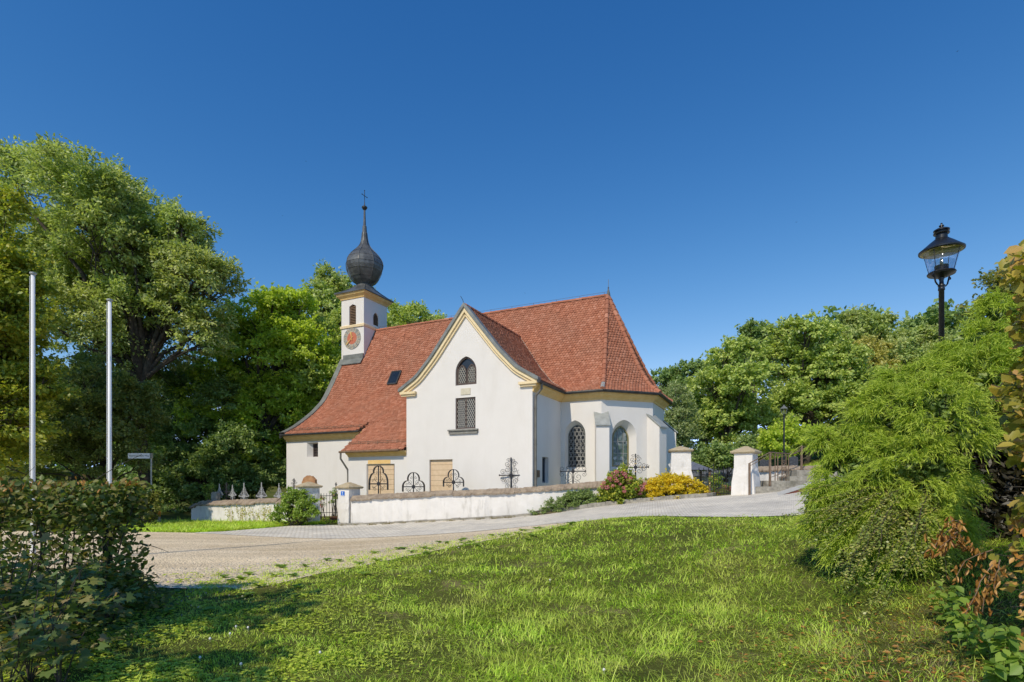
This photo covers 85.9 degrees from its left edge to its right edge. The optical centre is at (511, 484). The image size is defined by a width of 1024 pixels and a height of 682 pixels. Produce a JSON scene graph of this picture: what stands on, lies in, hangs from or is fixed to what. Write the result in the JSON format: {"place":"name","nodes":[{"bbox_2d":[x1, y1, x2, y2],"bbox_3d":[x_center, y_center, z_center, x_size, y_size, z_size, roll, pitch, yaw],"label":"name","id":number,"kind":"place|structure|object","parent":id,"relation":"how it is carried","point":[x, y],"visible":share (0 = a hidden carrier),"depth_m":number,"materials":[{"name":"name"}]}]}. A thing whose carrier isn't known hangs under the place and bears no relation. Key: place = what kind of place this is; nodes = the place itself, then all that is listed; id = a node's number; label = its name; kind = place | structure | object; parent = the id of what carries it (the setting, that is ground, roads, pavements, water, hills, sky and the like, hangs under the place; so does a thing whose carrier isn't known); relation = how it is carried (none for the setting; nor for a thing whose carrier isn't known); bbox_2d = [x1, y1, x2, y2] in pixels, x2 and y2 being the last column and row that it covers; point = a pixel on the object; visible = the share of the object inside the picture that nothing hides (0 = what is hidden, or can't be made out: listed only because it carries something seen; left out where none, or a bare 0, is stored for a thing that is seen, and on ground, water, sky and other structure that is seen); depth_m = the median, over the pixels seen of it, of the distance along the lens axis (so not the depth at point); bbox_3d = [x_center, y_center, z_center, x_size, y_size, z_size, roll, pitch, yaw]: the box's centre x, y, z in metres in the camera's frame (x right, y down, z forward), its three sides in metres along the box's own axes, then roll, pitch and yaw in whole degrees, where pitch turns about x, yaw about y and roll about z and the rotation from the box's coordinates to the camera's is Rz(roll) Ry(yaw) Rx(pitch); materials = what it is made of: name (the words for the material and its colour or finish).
{"place":"outdoors","nodes":[
{"label":"outdoors","id":0,"kind":"place"},
{"bbox_2d":[0,433,1023,681],"bbox_3d":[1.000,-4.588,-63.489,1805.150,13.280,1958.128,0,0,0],"label":"ground","id":1,"kind":"structure","parent":0,"point":[442,591],"depth_m":6.73,"materials":[{"name":"green plant"}]},
{"bbox_2d":[0,532,53,619],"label":"maple seedling","id":2,"kind":"object","parent":1,"relation":"on","point":[45,537],"visible":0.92,"depth_m":5.49,"materials":[{"name":"green plant"}]},
{"bbox_2d":[29,272,36,556],"bbox_3d":[-10.401,-1.344,12.000,0.223,6.597,0.123,0,0,0],"label":"flagpole","id":3,"kind":"object","parent":1,"relation":"on","point":[32,274],"visible":0.71,"depth_m":11.97,"materials":[{"name":"white metal"}]},
{"bbox_2d":[0,615,66,681],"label":"maple seedling","id":4,"kind":"object","parent":1,"relation":"on","point":[19,648],"visible":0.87,"depth_m":4.37,"materials":[{"name":"green plant"}]},
{"bbox_2d":[0,543,71,638],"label":"maple seedling","id":5,"kind":"object","parent":1,"relation":"on","point":[24,567],"visible":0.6,"depth_m":5.66,"materials":[{"name":"green plant"}]},
{"bbox_2d":[0,583,79,681],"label":"maple seedling","id":6,"kind":"object","parent":1,"relation":"on","point":[30,675],"visible":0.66,"depth_m":4.67,"materials":[{"name":"green plant"}]},
{"bbox_2d":[0,180,83,477],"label":"yellowing tree","id":7,"kind":"object","parent":1,"relation":"on","point":[17,265],"visible":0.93,"depth_m":23.63,"materials":[{"name":"green plant"}]},
{"bbox_2d":[0,564,103,662],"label":"maple seedling","id":8,"kind":"object","parent":1,"relation":"on","point":[73,607],"visible":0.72,"depth_m":5.21,"materials":[{"name":"green plant"}]},
{"bbox_2d":[6,605,111,681],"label":"maple seedling","id":9,"kind":"object","parent":1,"relation":"on","point":[83,658],"visible":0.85,"depth_m":4.61,"materials":[{"name":"green plant"}]},
{"bbox_2d":[14,559,135,640],"bbox_3d":[-4.567,1.276,5.791,1.270,0.958,0.744,0,0,0],"label":"maple seedling","id":10,"kind":"object","parent":1,"relation":"on","point":[129,597],"visible":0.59,"depth_m":5.80,"materials":[{"name":"green plant"}]},
{"bbox_2d":[13,556,153,632],"bbox_3d":[-4.872,1.270,6.315,1.257,0.974,0.658,0,0,-26],"label":"maple seedling","id":11,"kind":"object","parent":1,"relation":"on","point":[19,565],"visible":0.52,"depth_m":6.33,"materials":[{"name":"green plant"}]},
{"bbox_2d":[0,454,167,604],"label":"hornbeam hedge","id":12,"kind":"object","parent":1,"relation":"on","point":[98,513],"visible":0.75,"depth_m":7.54,"materials":[{"name":"green plant"}]},
{"bbox_2d":[0,342,172,490],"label":"hazel bush","id":13,"kind":"object","parent":1,"relation":"on","point":[88,427],"visible":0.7,"depth_m":29.73,"materials":[{"name":"green plant"}]},
{"bbox_2d":[42,573,137,624],"bbox_3d":[-4.944,1.413,6.593,0.834,0.688,0.746,0,0,0],"label":"maple seedling","id":14,"kind":"object","parent":1,"relation":"on","point":[115,604],"visible":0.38,"depth_m":6.53,"materials":[{"name":"green plant"}]},
{"bbox_2d":[0,558,199,675],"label":"undergrowth","id":15,"kind":"object","parent":1,"relation":"on","point":[94,623],"visible":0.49,"depth_m":6.17,"materials":[{"name":"green plant"}]},
{"bbox_2d":[102,505,112,573],"bbox_3d":[-5.810,1.061,7.900,0.120,1.721,0.120,0,0,0],"label":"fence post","id":16,"kind":"object","parent":1,"relation":"on","point":[104,548],"visible":0.05,"depth_m":7.85,"materials":[{"name":"grey metal"}]},
{"bbox_2d":[106,298,112,484],"bbox_3d":[-9.758,-1.281,13.384,0.220,6.504,0.129,0,0,20],"label":"flagpole","id":17,"kind":"object","parent":1,"relation":"on","point":[109,300],"visible":0.59,"depth_m":13.37,"materials":[{"name":"white metal"}]},
{"bbox_2d":[0,131,253,511],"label":"ash tree","id":18,"kind":"object","parent":1,"relation":"on","point":[134,261],"visible":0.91,"depth_m":34.42,"materials":[{"name":"green plant"}]},
{"bbox_2d":[128,453,152,521],"bbox_3d":[-18.575,0.304,27.490,1.175,3.758,0.120,0,0,0],"label":"street name sign","id":19,"kind":"object","parent":1,"relation":"on","point":[143,455],"visible":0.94,"depth_m":27.45,"materials":[{"name":"metal"}]},
{"bbox_2d":[119,488,164,524],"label":"hazel bush","id":20,"kind":"object","parent":1,"relation":"on","point":[151,500],"visible":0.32,"depth_m":26.51,"materials":[{"name":"green plant"}]},
{"bbox_2d":[121,359,286,512],"bbox_3d":[-22.544,-3.440,40.185,12.877,11.995,7.531,0,0,23],"label":"dark bush","id":21,"kind":"object","parent":1,"relation":"on","point":[196,463],"visible":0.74,"depth_m":39.05,"materials":[{"name":"green plant"}]},
{"bbox_2d":[200,482,215,500],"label":"yard shrub","id":22,"kind":"object","parent":1,"relation":"on","point":[208,489],"visible":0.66,"depth_m":30.56,"materials":[{"name":"green plant"}]},
{"bbox_2d":[211,492,219,500],"bbox_3d":[-16.173,1.234,30.000,0.660,1.703,0.400,0,0,17],"label":"headstone","id":23,"kind":"object","parent":1,"relation":"on","point":[215,496],"visible":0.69,"depth_m":29.93,"materials":[{"name":"stone"}]},
{"bbox_2d":[221,482,230,499],"bbox_3d":[-15.780,0.971,30.400,0.638,2.227,0.061,0,0,6],"label":"grave cross","id":24,"kind":"object","parent":1,"relation":"on","point":[226,491],"visible":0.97,"depth_m":30.38,"materials":[{"name":"black metal"}]},
{"bbox_2d":[189,498,294,521],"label":"churchyard wall","id":25,"kind":"structure","parent":1,"relation":"on","point":[206,510],"depth_m":28.58,"materials":[{"name":"white paint"}]},
{"bbox_2d":[239,483,248,498],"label":"grave cross","id":26,"kind":"object","parent":1,"relation":"on","point":[243,496],"visible":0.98,"depth_m":29.59,"materials":[{"name":"metal"}]},
{"bbox_2d":[157,281,340,498],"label":"robinia tree","id":27,"kind":"object","parent":1,"relation":"on","point":[275,326],"visible":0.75,"depth_m":40.87,"materials":[{"name":"green plant"}]},
{"bbox_2d":[256,482,266,497],"bbox_3d":[-13.299,0.939,29.200,0.669,2.158,0.061,0,0,9],"label":"grave cross","id":28,"kind":"object","parent":1,"relation":"on","point":[260,494],"visible":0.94,"depth_m":29.18,"materials":[{"name":"metal"}]},
{"bbox_2d":[241,304,340,494],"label":"lime tree","id":29,"kind":"object","parent":1,"relation":"on","point":[332,321],"visible":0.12,"depth_m":42.53,"materials":[{"name":"green plant"}]},
{"bbox_2d":[266,485,321,525],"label":"elder shrub","id":30,"kind":"object","parent":1,"relation":"on","point":[296,513],"visible":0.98,"depth_m":25.10,"materials":[{"name":"green plant"}]},
{"bbox_2d":[295,482,322,522],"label":"gate pillar","id":31,"kind":"structure","parent":1,"relation":"on","point":[312,488],"depth_m":26.09,"materials":[{"name":"paint"}]},
{"bbox_2d":[321,493,337,520],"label":"iron gate","id":32,"kind":"structure","parent":31,"relation":"attached to","point":[329,512],"depth_m":26.39,"materials":[{"name":"grey metal"}]},
{"bbox_2d":[0,517,621,588],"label":"gravel yard","id":33,"kind":"structure","parent":1,"relation":"on","point":[200,552],"depth_m":14.55,"materials":[{"name":"beige gravel"}]},
{"bbox_2d":[131,521,572,621],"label":"pebbles","id":34,"kind":"object","parent":33,"relation":"on","point":[299,563],"visible":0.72,"depth_m":11.55,"materials":[{"name":"gravel"}]},
{"bbox_2d":[144,522,575,613],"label":"broadleaf weeds","id":35,"kind":"object","parent":33,"relation":"on","point":[239,577],"visible":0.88,"depth_m":10.42,"materials":[{"name":"green plant"}]},
{"bbox_2d":[302,475,320,518],"bbox_3d":[-10.677,0.731,29.000,1.080,2.449,0.400,0,0,17],"label":"headstone","id":36,"kind":"object","parent":1,"relation":"on","point":[309,478],"visible":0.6,"depth_m":28.91,"materials":[{"name":"stone"}]},
{"bbox_2d":[320,494,325,518],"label":"red flowers","id":37,"kind":"object","parent":1,"relation":"on","point":[322,504],"visible":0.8,"depth_m":28.28,"materials":[{"name":"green plant"}]},
{"bbox_2d":[328,487,337,516],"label":"grave plant","id":38,"kind":"object","parent":1,"relation":"on","point":[334,492],"visible":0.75,"depth_m":28.57,"materials":[{"name":"green plant"}]},
{"bbox_2d":[301,258,375,380],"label":"poplar tree","id":39,"kind":"object","parent":1,"relation":"on","point":[326,286],"visible":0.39,"depth_m":50.74,"materials":[{"name":"green plant"}]},
{"bbox_2d":[335,482,363,522],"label":"gate pillar","id":40,"kind":"structure","parent":1,"relation":"on","point":[350,489],"depth_m":25.97,"materials":[{"name":"paint"}]},
{"bbox_2d":[368,466,388,493],"bbox_3d":[-6.529,0.474,26.900,1.018,2.828,0.150,0,0,16],"label":"grave cross","id":41,"kind":"object","parent":1,"relation":"on","point":[378,483],"visible":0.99,"depth_m":26.88,"materials":[{"name":"black metal"}]},
{"bbox_2d":[402,472,424,491],"bbox_3d":[-4.800,0.581,26.800,1.166,2.403,0.150,0,0,16],"label":"grave cross","id":42,"kind":"object","parent":1,"relation":"on","point":[413,486],"visible":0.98,"depth_m":26.78,"materials":[{"name":"black metal"}]},
{"bbox_2d":[387,299,447,326],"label":"tree","id":43,"kind":"object","parent":1,"relation":"on","point":[405,314],"visible":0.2,"depth_m":51.48,"materials":[{"name":"green plant"}]},
{"bbox_2d":[443,469,463,489],"bbox_3d":[-2.829,0.440,26.600,1.057,2.403,0.150,0,0,16],"label":"grave cross","id":44,"kind":"object","parent":1,"relation":"on","point":[453,482],"visible":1,"depth_m":26.58,"materials":[{"name":"black metal"}]},
{"bbox_2d":[279,190,677,515],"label":"church","id":45,"kind":"structure","parent":1,"relation":"on","point":[542,394],"depth_m":29.29,"materials":[{"name":"white paint"}]},
{"bbox_2d":[313,444,317,456],"bbox_3d":[-12.062,-2.138,34.113,0.624,0.807,0.333,0,0,0],"label":"window","id":46,"kind":"structure","parent":45,"relation":"in","point":[315,446],"depth_m":34.21,"materials":[{"name":"black glass"}]},
{"bbox_2d":[368,465,393,494],"bbox_3d":[-7.139,0.330,30.015,1.734,2.840,0.086,0,0,26],"label":"door","id":47,"kind":"structure","parent":45,"relation":"in","point":[388,469],"depth_m":29.97,"materials":[{"name":"brown wood"}]},
{"bbox_2d":[431,459,451,490],"bbox_3d":[-3.564,0.130,28.218,1.386,2.840,0.070,0,0,26],"label":"door","id":48,"kind":"structure","parent":45,"relation":"in","point":[440,469],"depth_m":28.23,"materials":[{"name":"brown wood"}]},
{"bbox_2d":[447,397,477,433],"bbox_3d":[-2.413,-3.452,27.576,1.715,1.809,0.758,0,0,16],"label":"window","id":49,"kind":"structure","parent":45,"relation":"in","point":[465,407],"depth_m":27.49,"materials":[{"name":"grey glass"}]},
{"bbox_2d":[456,357,475,385],"bbox_3d":[-2.255,-5.699,27.538,1.209,1.425,0.100,0,0,26],"label":"window","id":50,"kind":"structure","parent":45,"relation":"in","point":[466,368],"depth_m":27.57,"materials":[{"name":"grey glass"}]},
{"bbox_2d":[542,457,544,482],"bbox_3d":[1.468,-0.737,27.444,0.401,1.273,0.768,0,0,0],"label":"window","id":51,"kind":"structure","parent":45,"relation":"in","point":[543,459],"depth_m":27.74,"materials":[{"name":"grey"}]},
{"bbox_2d":[568,425,584,466],"bbox_3d":[3.458,-2.060,29.282,0.950,2.247,0.050,0,0,26],"label":"window","id":52,"kind":"structure","parent":45,"relation":"in","point":[576,437],"depth_m":29.30,"materials":[{"name":"grey metal"}]},
{"bbox_2d":[612,426,628,466],"bbox_3d":[5.749,-2.046,29.180,0.989,2.159,0.050,0,0,-19],"label":"window","id":53,"kind":"structure","parent":45,"relation":"in","point":[620,439],"depth_m":29.20,"materials":[{"name":"glass"}]},
{"bbox_2d":[0,295,973,483],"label":"woods","id":54,"kind":"object","parent":1,"relation":"on","point":[931,317],"visible":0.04,"depth_m":70.80,"materials":[{"name":"green plant"}]},
{"bbox_2d":[499,458,519,487],"bbox_3d":[-0.048,0.051,26.300,1.227,2.757,0.060,0,0,16],"label":"grave cross","id":55,"kind":"object","parent":1,"relation":"on","point":[510,470],"visible":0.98,"depth_m":26.29,"materials":[{"name":"black metal"}]},
{"bbox_2d":[350,476,669,522],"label":"churchyard wall","id":56,"kind":"structure","parent":1,"relation":"on","point":[424,505],"depth_m":25.07,"materials":[{"name":"white paint"}]},
{"bbox_2d":[3,514,1023,681],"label":"clover","id":57,"kind":"object","parent":1,"relation":"on","point":[154,674],"depth_m":5.52,"materials":[{"name":"green plant"}]},
{"bbox_2d":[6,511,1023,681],"bbox_3d":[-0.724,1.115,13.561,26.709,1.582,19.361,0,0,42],"label":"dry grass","id":58,"kind":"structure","parent":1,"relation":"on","point":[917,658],"depth_m":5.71,"materials":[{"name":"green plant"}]},
{"bbox_2d":[338,492,715,524],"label":"kerb","id":59,"kind":"structure","parent":1,"relation":"on","point":[607,503],"depth_m":23.69,"materials":[{"name":"concrete"}]},
{"bbox_2d":[527,487,602,514],"bbox_3d":[2.348,0.717,24.194,3.414,1.316,1.148,0,0,0],"label":"cotoneaster","id":60,"kind":"object","parent":1,"relation":"on","point":[569,497],"visible":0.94,"depth_m":24.02,"materials":[{"name":"green plant"}]},
{"bbox_2d":[560,465,585,483],"bbox_3d":[2.884,0.094,26.000,1.272,2.104,0.061,0,0,16],"label":"grave cross","id":61,"kind":"object","parent":1,"relation":"on","point":[572,475],"visible":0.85,"depth_m":25.98,"materials":[{"name":"black metal"}]},
{"bbox_2d":[596,462,647,503],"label":"hydrangea bush","id":62,"kind":"object","parent":1,"relation":"on","point":[611,487],"visible":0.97,"depth_m":23.52,"materials":[{"name":"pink plant"}]},
{"bbox_2d":[627,453,648,475],"bbox_3d":[5.841,-0.313,25.999,1.265,2.331,0.061,0,0,16],"label":"grave cross","id":63,"kind":"object","parent":1,"relation":"on","point":[635,467],"visible":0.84,"depth_m":25.98,"materials":[{"name":"black metal"}]},
{"bbox_2d":[643,468,709,499],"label":"golden shrub","id":64,"kind":"object","parent":1,"relation":"on","point":[680,481],"visible":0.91,"depth_m":23.59,"materials":[{"name":"yellow plant"}]},
{"bbox_2d":[334,539,1022,681],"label":"long grass","id":65,"kind":"structure","parent":1,"relation":"on","point":[665,619],"depth_m":6.10,"materials":[{"name":"green plant"}]},
{"bbox_2d":[650,354,710,403],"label":"tree","id":66,"kind":"object","parent":1,"relation":"on","point":[674,373],"visible":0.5,"depth_m":76.74,"materials":[{"name":"green plant"}]},
{"bbox_2d":[668,446,693,493],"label":"gate pillar","id":67,"kind":"structure","parent":1,"relation":"on","point":[680,459],"depth_m":24.77,"materials":[{"name":"paint"}]},
{"bbox_2d":[658,381,706,460],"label":"tree","id":68,"kind":"object","parent":1,"relation":"on","point":[675,416],"visible":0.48,"depth_m":45.00,"materials":[{"name":"green plant"}]},
{"bbox_2d":[691,462,712,491],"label":"pavilion","id":69,"kind":"structure","parent":1,"relation":"on","point":[696,466],"depth_m":36.27,"materials":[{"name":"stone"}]},
{"bbox_2d":[692,468,733,489],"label":"house","id":70,"kind":"structure","parent":1,"relation":"on","point":[705,479],"depth_m":44.00,"materials":[{"name":"white paint"}]},
{"bbox_2d":[699,463,731,494],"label":"iron gate","id":71,"kind":"structure","parent":1,"relation":"on","point":[713,474],"depth_m":23.63,"materials":[{"name":"black metal"}]},
{"bbox_2d":[709,470,727,491],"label":"rose bush","id":72,"kind":"object","parent":1,"relation":"on","point":[716,481],"visible":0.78,"depth_m":25.53,"materials":[{"name":"green plant"}]},
{"bbox_2d":[691,428,769,488],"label":"hillside bush","id":73,"kind":"object","parent":1,"relation":"on","point":[724,458],"visible":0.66,"depth_m":41.17,"materials":[{"name":"green plant"}]},
{"bbox_2d":[682,333,788,468],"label":"maple tree","id":74,"kind":"object","parent":1,"relation":"on","point":[727,404],"visible":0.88,"depth_m":47.68,"materials":[{"name":"green plant"}]},
{"bbox_2d":[730,446,761,494],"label":"gate pillar","id":75,"kind":"structure","parent":1,"relation":"on","point":[744,456],"depth_m":22.52,"materials":[{"name":"paint"}]},
{"bbox_2d":[734,317,781,427],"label":"dark tree","id":76,"kind":"object","parent":1,"relation":"on","point":[749,329],"visible":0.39,"depth_m":58.92,"materials":[{"name":"green plant"}]},
{"bbox_2d":[780,405,787,465],"bbox_3d":[14.836,-2.139,30.000,0.420,4.449,0.364,0,0,0],"label":"street lamp","id":77,"kind":"object","parent":1,"relation":"on","point":[784,407],"visible":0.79,"depth_m":29.96,"materials":[{"name":"black metal"}]},
{"bbox_2d":[758,465,819,480],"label":"retaining wall","id":78,"kind":"structure","parent":1,"relation":"on","point":[763,473],"depth_m":25.13,"materials":[{"name":"white paint"}]},
{"bbox_2d":[776,482,810,494],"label":"access ramp","id":79,"kind":"structure","parent":1,"relation":"on","point":[795,489],"depth_m":21.12,"materials":[{"name":"concrete"}]},
{"bbox_2d":[755,470,841,493],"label":"stone steps","id":80,"kind":"structure","parent":1,"relation":"on","point":[796,478],"depth_m":22.94,"materials":[{"name":"stone"}]},
{"bbox_2d":[748,445,805,494],"bbox_3d":[11.559,-0.643,23.659,5.579,2.244,0.401,0,0,-39],"label":"railing","id":81,"kind":"object","parent":80,"relation":"on","point":[783,468],"visible":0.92,"depth_m":23.33,"materials":[{"name":"brown metal"}]},
{"bbox_2d":[756,410,851,461],"bbox_3d":[21.088,-2.871,38.883,8.260,4.748,3.966,0,0,0],"label":"hillside bush","id":82,"kind":"object","parent":1,"relation":"on","point":[771,437],"visible":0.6,"depth_m":38.30,"materials":[{"name":"green plant"}]},
{"bbox_2d":[744,309,897,463],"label":"maple tree","id":83,"kind":"object","parent":1,"relation":"on","point":[811,394],"visible":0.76,"depth_m":48.59,"materials":[{"name":"green plant"}]},
{"bbox_2d":[689,582,1023,681],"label":"leaf litter","id":84,"kind":"object","parent":1,"relation":"on","point":[898,659],"visible":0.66,"depth_m":5.01,"materials":[{"name":"brown plant"}]},
{"bbox_2d":[779,477,962,619],"bbox_3d":[4.741,0.664,7.166,3.074,1.531,1.786,0,0,-25],"label":"cotoneaster","id":85,"kind":"object","parent":1,"relation":"on","point":[917,521],"visible":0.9,"depth_m":6.88,"materials":[{"name":"green plant"}]},
{"bbox_2d":[830,303,914,385],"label":"ash tree","id":86,"kind":"object","parent":1,"relation":"on","point":[857,322],"visible":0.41,"depth_m":64.42,"materials":[{"name":"green plant"}]},
{"bbox_2d":[848,334,902,382],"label":"golden tree","id":87,"kind":"object","parent":1,"relation":"on","point":[877,346],"visible":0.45,"depth_m":55.44,"materials":[{"name":"green plant"}]},
{"bbox_2d":[780,286,1023,585],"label":"cypress shrub","id":88,"kind":"object","parent":1,"relation":"on","point":[938,410],"visible":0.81,"depth_m":7.71,"materials":[{"name":"green plant"}]},
{"bbox_2d":[878,320,959,372],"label":"dark tree","id":89,"kind":"object","parent":1,"relation":"on","point":[920,341],"visible":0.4,"depth_m":62.27,"materials":[{"name":"green plant"}]},
{"bbox_2d":[918,223,965,341],"bbox_3d":[7.575,-1.880,9.700,0.673,5.482,0.673,0,0,0],"label":"street lamp","id":90,"kind":"object","parent":1,"relation":"on","point":[942,245],"visible":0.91,"depth_m":9.65,"materials":[{"name":"black metal"}]},
{"bbox_2d":[927,580,964,624],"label":"nettle plant","id":91,"kind":"object","parent":1,"relation":"on","point":[948,605],"visible":0.73,"depth_m":5.62,"materials":[{"name":"green plant"}]},
{"bbox_2d":[943,596,986,648],"bbox_3d":[4.136,1.259,5.006,0.301,0.493,0.309,0,0,-40],"label":"nettle plant","id":92,"kind":"object","parent":1,"relation":"on","point":[957,622],"visible":0.66,"depth_m":4.99,"materials":[{"name":"green plant"}]},
{"bbox_2d":[954,617,1008,659],"bbox_3d":[3.965,1.319,4.541,0.417,0.364,0.415,0,0,-30],"label":"nettle plant","id":93,"kind":"object","parent":1,"relation":"on","point":[983,649],"visible":0.65,"depth_m":4.57,"materials":[{"name":"green plant"}]},
{"bbox_2d":[955,256,1023,319],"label":"olive tree","id":94,"kind":"object","parent":1,"relation":"on","point":[989,280],"visible":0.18,"depth_m":25.85,"materials":[{"name":"green plant"}]},
{"bbox_2d":[982,660,1023,681],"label":"nettle plant","id":95,"kind":"object","parent":1,"relation":"on","point":[1002,672],"visible":0.97,"depth_m":3.84,"materials":[{"name":"green plant"}]},
{"bbox_2d":[983,624,1023,666],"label":"nettle plant","id":96,"kind":"object","parent":1,"relation":"on","point":[1001,635],"visible":0.62,"depth_m":4.26,"materials":[{"name":"green plant"}]},
{"bbox_2d":[988,239,1023,649],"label":"hornbeam hedge","id":97,"kind":"object","parent":1,"relation":"on","point":[1011,266],"visible":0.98,"depth_m":4.52,"materials":[{"name":"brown plant"}]},
{"bbox_2d":[924,516,1007,616],"bbox_3d":[3.371,0.594,4.078,0.718,0.731,0.253,0,0,0],"label":"dry branch","id":98,"kind":"object","parent":97,"relation":"hanging from","point":[994,578],"visible":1,"depth_m":4.07,"materials":[{"name":"brown plant"}]},
{"bbox_2d":[995,647,1023,681],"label":"nettle plant","id":99,"kind":"object","parent":1,"relation":"on","point":[1011,660],"visible":0.54,"depth_m":3.88,"materials":[{"name":"green plant"}]},
{"bbox_2d":[0,0,1023,467],"label":"sky","id":100,"kind":"structure","parent":0,"point":[722,164],"materials":[{"name":"blue"}]},
{"bbox_2d":[196,491,849,538],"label":"path","id":101,"kind":"structure","parent":0,"point":[769,503],"depth_m":20.62,"materials":[{"name":"stone"}]},
{"bbox_2d":[789,456,797,465],"bbox_3d":[15.354,-0.782,30.000,0.660,1.545,0.400,0,0,17],"label":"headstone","id":102,"kind":"object","parent":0,"point":[793,460],"visible":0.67,"depth_m":29.92,"materials":[{"name":"stone"}]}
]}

